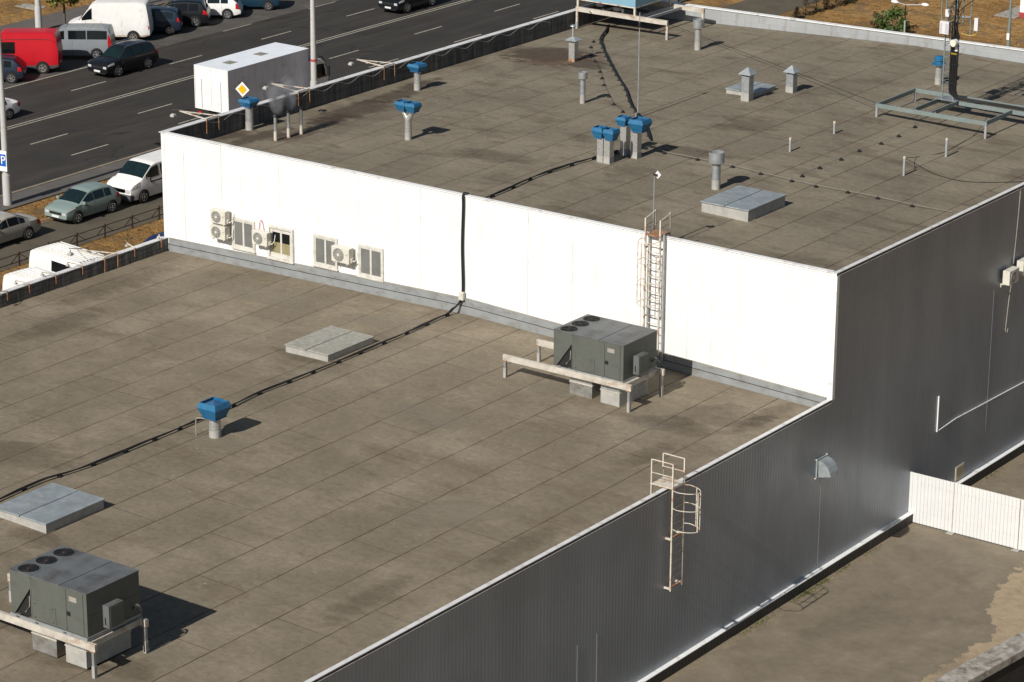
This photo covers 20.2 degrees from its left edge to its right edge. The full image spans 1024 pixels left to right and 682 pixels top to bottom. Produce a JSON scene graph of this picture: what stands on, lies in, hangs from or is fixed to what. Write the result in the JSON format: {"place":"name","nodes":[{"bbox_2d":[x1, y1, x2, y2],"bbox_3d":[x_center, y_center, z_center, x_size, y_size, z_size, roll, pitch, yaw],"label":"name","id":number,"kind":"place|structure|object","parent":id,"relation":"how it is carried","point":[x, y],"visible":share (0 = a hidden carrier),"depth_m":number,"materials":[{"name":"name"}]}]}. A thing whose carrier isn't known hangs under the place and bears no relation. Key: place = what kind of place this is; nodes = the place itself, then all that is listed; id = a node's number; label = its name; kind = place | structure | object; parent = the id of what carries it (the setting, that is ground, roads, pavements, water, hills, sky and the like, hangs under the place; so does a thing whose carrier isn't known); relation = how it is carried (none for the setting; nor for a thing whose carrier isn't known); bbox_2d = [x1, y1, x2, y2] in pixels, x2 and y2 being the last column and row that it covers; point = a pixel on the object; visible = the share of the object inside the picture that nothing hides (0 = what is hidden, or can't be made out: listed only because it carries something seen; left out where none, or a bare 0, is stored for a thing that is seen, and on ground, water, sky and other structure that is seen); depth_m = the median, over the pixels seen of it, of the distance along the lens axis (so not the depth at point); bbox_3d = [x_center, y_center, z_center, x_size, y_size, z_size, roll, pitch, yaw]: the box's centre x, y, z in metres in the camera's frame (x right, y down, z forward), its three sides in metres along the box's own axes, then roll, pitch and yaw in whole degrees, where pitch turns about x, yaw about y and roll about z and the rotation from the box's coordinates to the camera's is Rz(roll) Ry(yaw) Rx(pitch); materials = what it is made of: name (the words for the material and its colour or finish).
{"place":"outdoors","nodes":[
{"label":"outdoors","id":0,"kind":"place"},
{"bbox_2d":[0,0,168,30],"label":"pavement","id":1,"kind":"structure","parent":0,"point":[53,20],"depth_m":189.23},
{"bbox_2d":[34,0,41,27],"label":"street lamp","id":2,"kind":"object","parent":1,"relation":"on","point":[38,15],"visible":0.89,"depth_m":185.51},
{"bbox_2d":[46,0,78,23],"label":"tree","id":3,"kind":"object","parent":1,"relation":"on","point":[55,2],"visible":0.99,"depth_m":186.16,"materials":[{"name":"green plant"}]},
{"bbox_2d":[4,0,337,87],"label":"parking bay","id":4,"kind":"object","parent":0,"point":[214,24],"depth_m":186.63,"materials":[{"name":"asphalt"}]},
{"bbox_2d":[2,54,26,82],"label":"parked car","id":5,"kind":"object","parent":4,"relation":"on","point":[14,68],"visible":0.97,"depth_m":172.67,"materials":[{"name":"blue paint"}]},
{"bbox_2d":[1,28,62,73],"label":"parked van","id":6,"kind":"object","parent":4,"relation":"on","point":[40,50],"visible":0.84,"depth_m":174.82,"materials":[{"name":"red paint"}]},
{"bbox_2d":[58,23,115,57],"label":"parked van","id":7,"kind":"object","parent":4,"relation":"on","point":[92,40],"visible":0.56,"depth_m":178.47,"materials":[{"name":"silver metal"}]},
{"bbox_2d":[68,0,152,39],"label":"parked van","id":8,"kind":"object","parent":4,"relation":"on","point":[132,19],"visible":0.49,"depth_m":182.97,"materials":[{"name":"white paint"}]},
{"bbox_2d":[150,6,182,34],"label":"parked car","id":9,"kind":"object","parent":4,"relation":"on","point":[167,20],"visible":0.55,"depth_m":185.15,"materials":[{"name":"blue paint"}]},
{"bbox_2d":[162,0,210,26],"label":"parked car","id":10,"kind":"object","parent":4,"relation":"on","point":[196,13],"visible":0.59,"depth_m":187.31,"materials":[{"name":"black paint"}]},
{"bbox_2d":[205,0,242,18],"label":"parked car","id":11,"kind":"object","parent":4,"relation":"on","point":[227,9],"visible":0.52,"depth_m":189.67,"materials":[{"name":"white paint"}]},
{"bbox_2d":[241,0,280,10],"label":"parked car","id":12,"kind":"object","parent":4,"relation":"on","point":[267,5],"visible":0.53,"depth_m":192.26,"materials":[{"name":"teal paint"}]},
{"bbox_2d":[0,0,592,194],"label":"road","id":13,"kind":"structure","parent":0,"point":[122,127],"depth_m":175.17,"materials":[{"name":"asphalt"}]},
{"bbox_2d":[5,98,19,119],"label":"moving car","id":14,"kind":"object","parent":13,"relation":"on","point":[12,106],"visible":0.73,"depth_m":164.64,"materials":[{"name":"white paint"}]},
{"bbox_2d":[87,38,158,76],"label":"moving car","id":15,"kind":"object","parent":13,"relation":"on","point":[118,59],"visible":1,"depth_m":175.12,"materials":[{"name":"black paint"}]},
{"bbox_2d":[0,0,469,131],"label":"line","id":16,"kind":"object","parent":13,"relation":"on","point":[193,75],"depth_m":173.26,"materials":[{"name":"paint"}]},
{"bbox_2d":[194,42,329,116],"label":"box truck","id":17,"kind":"object","parent":13,"relation":"on","point":[217,82],"visible":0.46,"depth_m":163.80,"materials":[{"name":"white paint"}]},
{"bbox_2d":[4,2,558,154],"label":"lane dashes","id":18,"kind":"object","parent":13,"relation":"on","point":[202,55],"visible":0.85,"depth_m":177.40,"materials":[{"name":"paint"}]},
{"bbox_2d":[378,0,437,13],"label":"moving car","id":19,"kind":"object","parent":13,"relation":"on","point":[406,6],"visible":1,"depth_m":191.65,"materials":[{"name":"black paint"}]},
{"bbox_2d":[0,0,687,210],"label":"pavement","id":20,"kind":"structure","parent":0,"point":[51,189],"depth_m":151.63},
{"bbox_2d":[0,29,11,205],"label":"street lamp","id":21,"kind":"object","parent":20,"relation":"on","point":[6,188],"visible":1,"depth_m":146.77,"materials":[{"name":"metal"}]},
{"bbox_2d":[0,150,6,171],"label":"parking sign","id":22,"kind":"object","parent":21,"relation":"attached to","point":[3,160],"visible":1,"depth_m":146.98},
{"bbox_2d":[310,0,317,86],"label":"street lamp","id":23,"kind":"object","parent":20,"relation":"on","point":[313,60],"visible":0.77,"depth_m":165.97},
{"bbox_2d":[0,0,821,270],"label":"parking lane","id":24,"kind":"structure","parent":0,"point":[52,230],"depth_m":145.21,"materials":[{"name":"asphalt"}]},
{"bbox_2d":[0,211,40,243],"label":"parked car","id":25,"kind":"object","parent":24,"relation":"on","point":[17,225],"visible":1,"depth_m":141.67,"materials":[{"name":"silver metal"}]},
{"bbox_2d":[44,181,120,223],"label":"parked car","id":26,"kind":"object","parent":24,"relation":"on","point":[75,204],"visible":1,"depth_m":145.55,"materials":[{"name":"grey paint"}]},
{"bbox_2d":[107,149,162,203],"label":"parked minibus","id":27,"kind":"object","parent":24,"relation":"on","point":[139,178],"visible":0.62,"depth_m":148.70,"materials":[{"name":"white paint"}]},
{"bbox_2d":[146,164,158,179],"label":"side window","id":28,"kind":"structure","parent":27,"relation":"in","point":[153,171],"depth_m":148.81,"materials":[{"name":"black glass"}]},
{"bbox_2d":[0,0,1023,290],"bbox_3d":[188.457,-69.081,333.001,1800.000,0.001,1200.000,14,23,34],"label":"ground","id":29,"kind":"structure","parent":0,"point":[848,12],"depth_m":190.68,"materials":[{"name":"brown soil"}]},
{"bbox_2d":[2,266,54,289],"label":"parked van","id":30,"kind":"object","parent":29,"relation":"on","point":[25,275],"visible":0.04,"depth_m":128.78,"materials":[{"name":"white paint"}]},
{"bbox_2d":[16,3,46,9],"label":"manhole slab","id":31,"kind":"structure","parent":29,"relation":"on","point":[28,6],"depth_m":193.11,"materials":[{"name":"concrete"}]},
{"bbox_2d":[29,242,103,271],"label":"parked van","id":32,"kind":"object","parent":29,"relation":"on","point":[54,257],"visible":0.24,"depth_m":131.83,"materials":[{"name":"white paint"}]},
{"bbox_2d":[0,147,160,196],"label":"kerb","id":33,"kind":"structure","parent":29,"relation":"on","point":[83,171],"depth_m":154.02,"materials":[{"name":"concrete"}]},
{"bbox_2d":[0,206,163,267],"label":"railing","id":34,"kind":"object","parent":29,"relation":"on","point":[104,226],"visible":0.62,"depth_m":142.35,"materials":[{"name":"metal"}]},
{"bbox_2d":[236,82,248,97],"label":"priority sign","id":35,"kind":"object","parent":29,"relation":"on","point":[242,89],"visible":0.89,"depth_m":161.17,"materials":[{"name":"metal"}]},
{"bbox_2d":[0,0,1021,286],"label":"grass tufts","id":36,"kind":"object","parent":29,"relation":"on","point":[802,14],"visible":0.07,"depth_m":189.07,"materials":[{"name":"plant"}]},
{"bbox_2d":[0,0,1023,681],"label":"warehouse","id":37,"kind":"structure","parent":29,"relation":"on","point":[440,500],"depth_m":104.65,"materials":[{"name":"metal"}]},
{"bbox_2d":[0,483,104,533],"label":"roof hatch","id":38,"kind":"object","parent":37,"relation":"on","point":[48,508],"visible":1,"depth_m":91.08,"materials":[{"name":"grey metal"}]},
{"bbox_2d":[0,573,148,678],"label":"steel stand","id":39,"kind":"object","parent":37,"relation":"on","point":[91,645],"visible":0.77,"depth_m":81.30,"materials":[{"name":"metal"}]},
{"bbox_2d":[9,545,144,668],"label":"rooftop unit","id":40,"kind":"object","parent":39,"relation":"on","point":[78,594],"visible":1,"depth_m":81.23,"materials":[{"name":"metal"}]},
{"bbox_2d":[0,242,158,298],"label":"parapet wire","id":41,"kind":"object","parent":37,"relation":"attached to","point":[75,270],"visible":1,"depth_m":114.75,"materials":[{"name":"black rubber"}]},
{"bbox_2d":[67,247,118,272],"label":"floodlight","id":42,"kind":"object","parent":37,"relation":"attached to","point":[88,251],"visible":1,"depth_m":116.66,"materials":[{"name":"metal"}]},
{"bbox_2d":[170,109,219,133],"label":"floodlight","id":43,"kind":"object","parent":37,"relation":"attached to","point":[173,114],"visible":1,"depth_m":120.09,"materials":[{"name":"metal"}]},
{"bbox_2d":[197,397,231,438],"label":"roof vent","id":44,"kind":"object","parent":37,"relation":"on","point":[214,411],"visible":1,"depth_m":97.48,"materials":[{"name":"metal"}]},
{"bbox_2d":[210,207,233,225],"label":"air conditioner","id":45,"kind":"object","parent":37,"relation":"attached to","point":[219,216],"visible":1,"depth_m":116.43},
{"bbox_2d":[210,223,233,241],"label":"air conditioner","id":46,"kind":"object","parent":37,"relation":"attached to","point":[220,231],"visible":1,"depth_m":116.66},
{"bbox_2d":[0,300,461,499],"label":"power cable","id":47,"kind":"object","parent":37,"relation":"on","point":[180,428],"visible":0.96,"depth_m":100.64,"materials":[{"name":"black rubber"}]},
{"bbox_2d":[231,216,255,253],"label":"window","id":48,"kind":"structure","parent":37,"relation":"in","point":[242,232],"depth_m":116.43,"materials":[{"name":"plastic"}]},
{"bbox_2d":[238,96,259,130],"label":"roof vent","id":49,"kind":"object","parent":37,"relation":"on","point":[248,103],"visible":1,"depth_m":121.08,"materials":[{"name":"metal"}]},
{"bbox_2d":[252,229,275,247],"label":"air conditioner","id":50,"kind":"object","parent":37,"relation":"attached to","point":[261,237],"visible":1,"depth_m":115.36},
{"bbox_2d":[273,114,277,140],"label":"thin stack","id":51,"kind":"object","parent":37,"relation":"on","point":[275,116],"visible":1,"depth_m":119.32,"materials":[{"name":"beige paint"}]},
{"bbox_2d":[267,224,294,263],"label":"window","id":52,"kind":"structure","parent":37,"relation":"in","point":[283,248],"depth_m":115.27,"materials":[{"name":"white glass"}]},
{"bbox_2d":[263,82,310,105],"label":"floodlight","id":53,"kind":"object","parent":37,"relation":"attached to","point":[265,87],"visible":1,"depth_m":124.63,"materials":[{"name":"metal"}]},
{"bbox_2d":[286,110,289,137],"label":"thin stack","id":54,"kind":"object","parent":37,"relation":"on","point":[288,123],"visible":1,"depth_m":119.81,"materials":[{"name":"beige paint"}]},
{"bbox_2d":[298,106,302,134],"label":"thin stack","id":55,"kind":"object","parent":37,"relation":"on","point":[300,108],"visible":1,"depth_m":120.33,"materials":[{"name":"beige paint"}]},
{"bbox_2d":[312,233,338,271],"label":"window","id":56,"kind":"structure","parent":37,"relation":"in","point":[322,244],"depth_m":114.04,"materials":[{"name":"plastic"}]},
{"bbox_2d":[284,326,373,361],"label":"roof hatch","id":57,"kind":"object","parent":37,"relation":"on","point":[328,343],"visible":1,"depth_m":106.40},
{"bbox_2d":[331,244,357,265],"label":"air conditioner","id":58,"kind":"object","parent":37,"relation":"attached to","point":[342,254],"visible":1,"depth_m":112.99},
{"bbox_2d":[357,243,383,282],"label":"window","id":59,"kind":"structure","parent":37,"relation":"in","point":[370,258],"depth_m":112.71,"materials":[{"name":"plastic"}]},
{"bbox_2d":[348,58,394,79],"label":"floodlight","id":60,"kind":"object","parent":37,"relation":"attached to","point":[359,59],"visible":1,"depth_m":129.07,"materials":[{"name":"metal"}]},
{"bbox_2d":[207,21,549,122],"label":"parapet wire","id":61,"kind":"object","parent":37,"relation":"attached to","point":[378,72],"visible":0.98,"depth_m":128.08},
{"bbox_2d":[394,99,421,139],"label":"roof vent","id":62,"kind":"object","parent":37,"relation":"on","point":[404,107],"visible":1,"depth_m":118.97,"materials":[{"name":"metal"}]},
{"bbox_2d":[407,61,427,90],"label":"roof vent","id":63,"kind":"object","parent":37,"relation":"on","point":[417,68],"visible":1,"depth_m":127.67,"materials":[{"name":"metal"}]},
{"bbox_2d":[461,192,469,291],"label":"power cable","id":64,"kind":"object","parent":37,"relation":"hanging from","point":[462,240],"visible":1,"depth_m":109.57,"materials":[{"name":"black rubber"}]},
{"bbox_2d":[484,150,618,197],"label":"power cable","id":65,"kind":"object","parent":37,"relation":"on","point":[544,172],"visible":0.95,"depth_m":113.52,"materials":[{"name":"black rubber"}]},
{"bbox_2d":[566,24,582,61],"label":"chimney","id":66,"kind":"object","parent":37,"relation":"on","point":[573,48],"visible":1,"depth_m":132.74,"materials":[{"name":"metal"}]},
{"bbox_2d":[578,71,587,103],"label":"round cowl","id":67,"kind":"object","parent":37,"relation":"on","point":[582,76],"visible":1,"depth_m":124.82,"materials":[{"name":"metal"}]},
{"bbox_2d":[502,339,664,412],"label":"steel stand","id":68,"kind":"object","parent":37,"relation":"on","point":[626,386],"visible":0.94,"depth_m":102.37,"materials":[{"name":"metal"}]},
{"bbox_2d":[552,314,660,406],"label":"rooftop unit","id":69,"kind":"object","parent":68,"relation":"on","point":[608,349],"visible":0.99,"depth_m":101.77,"materials":[{"name":"metal"}]},
{"bbox_2d":[591,125,619,163],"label":"roof vent","id":70,"kind":"object","parent":37,"relation":"on","point":[606,137],"visible":1,"depth_m":115.05,"materials":[{"name":"metal"}]},
{"bbox_2d":[615,115,631,155],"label":"roof vent","id":71,"kind":"object","parent":37,"relation":"on","point":[622,121],"visible":1,"depth_m":116.20,"materials":[{"name":"metal"}]},
{"bbox_2d":[599,24,651,139],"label":"power cable","id":72,"kind":"object","parent":37,"relation":"on","point":[617,75],"visible":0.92,"depth_m":130.03,"materials":[{"name":"black rubber"}]},
{"bbox_2d":[635,13,640,116],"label":"lightning rod","id":73,"kind":"object","parent":37,"relation":"on","point":[637,112],"visible":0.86,"depth_m":121.63,"materials":[{"name":"metal"}]},
{"bbox_2d":[575,0,704,39],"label":"billboard frame","id":74,"kind":"object","parent":37,"relation":"on","point":[616,6],"visible":0.96,"depth_m":138.96,"materials":[{"name":"beige paint"}]},
{"bbox_2d":[628,116,651,158],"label":"roof vent","id":75,"kind":"object","parent":37,"relation":"on","point":[639,125],"visible":1,"depth_m":115.68,"materials":[{"name":"metal"}]},
{"bbox_2d":[636,209,670,360],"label":"wall ladder","id":76,"kind":"object","parent":37,"relation":"attached to","point":[660,233],"depth_m":104.32,"materials":[{"name":"metal"}]},
{"bbox_2d":[653,171,660,229],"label":"antenna pole","id":77,"kind":"object","parent":37,"relation":"attached to","point":[657,174],"visible":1,"depth_m":104.10,"materials":[{"name":"metal"}]},
{"bbox_2d":[650,453,700,591],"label":"side ladder","id":78,"kind":"object","parent":37,"relation":"attached to","point":[672,483],"visible":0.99,"depth_m":93.78,"materials":[{"name":"metal"}]},
{"bbox_2d":[693,18,703,49],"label":"round cowl","id":79,"kind":"object","parent":37,"relation":"on","point":[698,24],"visible":1,"depth_m":134.70,"materials":[{"name":"metal"}]},
{"bbox_2d":[709,150,724,189],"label":"round cowl","id":80,"kind":"object","parent":37,"relation":"on","point":[716,159],"visible":1,"depth_m":111.91,"materials":[{"name":"metal"}]},
{"bbox_2d":[700,185,785,221],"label":"roof hatch","id":81,"kind":"object","parent":37,"relation":"on","point":[743,203],"visible":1,"depth_m":109.24,"materials":[{"name":"grey metal"}]},
{"bbox_2d":[738,67,757,101],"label":"chimney","id":82,"kind":"object","parent":37,"relation":"on","point":[747,84],"visible":1,"depth_m":124.78,"materials":[{"name":"metal"}]},
{"bbox_2d":[725,81,776,96],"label":"roof hatch","id":83,"kind":"object","parent":37,"relation":"on","point":[760,88],"visible":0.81,"depth_m":126.40,"materials":[{"name":"grey metal"}]},
{"bbox_2d":[783,65,800,92],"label":"chimney","id":84,"kind":"object","parent":37,"relation":"on","point":[791,71],"visible":1,"depth_m":126.28,"materials":[{"name":"metal"}]},
{"bbox_2d":[646,145,950,211],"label":"wire","id":85,"kind":"object","parent":37,"relation":"attached to","point":[804,182],"visible":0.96,"depth_m":112.96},
{"bbox_2d":[814,453,838,479],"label":"vent hood","id":86,"kind":"object","parent":37,"relation":"attached to","point":[826,465],"visible":1,"depth_m":101.47,"materials":[{"name":"grey metal"}]},
{"bbox_2d":[932,55,946,84],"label":"roof vent","id":87,"kind":"object","parent":37,"relation":"on","point":[938,62],"visible":0.91,"depth_m":128.20,"materials":[{"name":"metal"}]},
{"bbox_2d":[875,88,1023,138],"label":"mast base frame","id":88,"kind":"object","parent":37,"relation":"on","point":[949,100],"visible":1,"depth_m":122.54,"materials":[{"name":"metal"}]},
{"bbox_2d":[670,24,875,102],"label":"taut wire","id":89,"kind":"object","parent":88,"relation":"attached to","point":[775,64],"visible":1,"depth_m":130.87,"materials":[{"name":"metal"}]},
{"bbox_2d":[941,0,957,99],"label":"lattice mast","id":90,"kind":"object","parent":88,"relation":"on","point":[945,44],"visible":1,"depth_m":122.93,"materials":[{"name":"grey metal"}]},
{"bbox_2d":[939,20,950,34],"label":"radio unit","id":91,"kind":"object","parent":90,"relation":"attached to","point":[945,27],"visible":1,"depth_m":122.30,"materials":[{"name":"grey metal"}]},
{"bbox_2d":[953,0,972,34],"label":"antenna pole","id":92,"kind":"object","parent":90,"relation":"attached to","point":[963,16],"visible":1,"depth_m":122.08,"materials":[{"name":"grey metal"}]},
{"bbox_2d":[948,0,1023,110],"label":"antenna cables","id":93,"kind":"object","parent":90,"relation":"attached to","point":[953,70],"visible":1,"depth_m":122.54,"materials":[{"name":"black rubber"}]},
{"bbox_2d":[936,382,1023,431],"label":"cable duct","id":94,"kind":"object","parent":37,"relation":"attached to","point":[969,410],"visible":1,"depth_m":110.15,"materials":[{"name":"white metal"}]},
{"bbox_2d":[1000,266,1018,286],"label":"air conditioner","id":95,"kind":"object","parent":37,"relation":"attached to","point":[1011,275],"visible":1,"depth_m":110.64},
{"bbox_2d":[1017,257,1023,275],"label":"air conditioner","id":96,"kind":"object","parent":37,"relation":"attached to","point":[1020,263],"visible":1,"depth_m":111.39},
{"bbox_2d":[870,11,884,27],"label":"shrub","id":97,"kind":"object","parent":29,"relation":"on","point":[873,22],"visible":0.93,"depth_m":188.01,"materials":[{"name":"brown plant"}]},
{"bbox_2d":[874,5,909,32],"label":"shrub","id":98,"kind":"object","parent":29,"relation":"on","point":[893,13],"visible":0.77,"depth_m":186.68,"materials":[{"name":"green plant"}]},
{"bbox_2d":[891,0,928,32],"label":"park lamp","id":99,"kind":"object","parent":29,"relation":"on","point":[922,4],"visible":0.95,"depth_m":178.91,"materials":[{"name":"metal"}]},
{"bbox_2d":[994,0,1023,18],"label":"building","id":100,"kind":"structure","parent":29,"relation":"on","point":[1017,11],"depth_m":191.93,"materials":[{"name":"white paint"}]},
{"bbox_2d":[1006,0,1011,46],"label":"lamp post","id":101,"kind":"object","parent":29,"relation":"on","point":[1009,28],"visible":0.8,"depth_m":177.80,"materials":[{"name":"grey metal"}]},
{"bbox_2d":[661,452,1023,681],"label":"yard","id":102,"kind":"structure","parent":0,"point":[915,602],"depth_m":100.10,"materials":[{"name":"concrete"}]},
{"bbox_2d":[728,463,1009,642],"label":"weeds","id":103,"kind":"object","parent":102,"relation":"on","point":[809,590],"visible":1,"depth_m":102.43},
{"bbox_2d":[908,472,1023,551],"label":"metal fence","id":104,"kind":"object","parent":102,"relation":"on","point":[988,516],"visible":1,"depth_m":106.73,"materials":[{"name":"metal"}]},
{"label":"lower ground","id":105,"kind":"structure","parent":0,"visible":0},
{"bbox_2d":[933,630,1023,681],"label":"retaining wall","id":106,"kind":"structure","parent":105,"relation":"on","point":[1003,661],"depth_m":96.71,"materials":[{"name":"concrete"}]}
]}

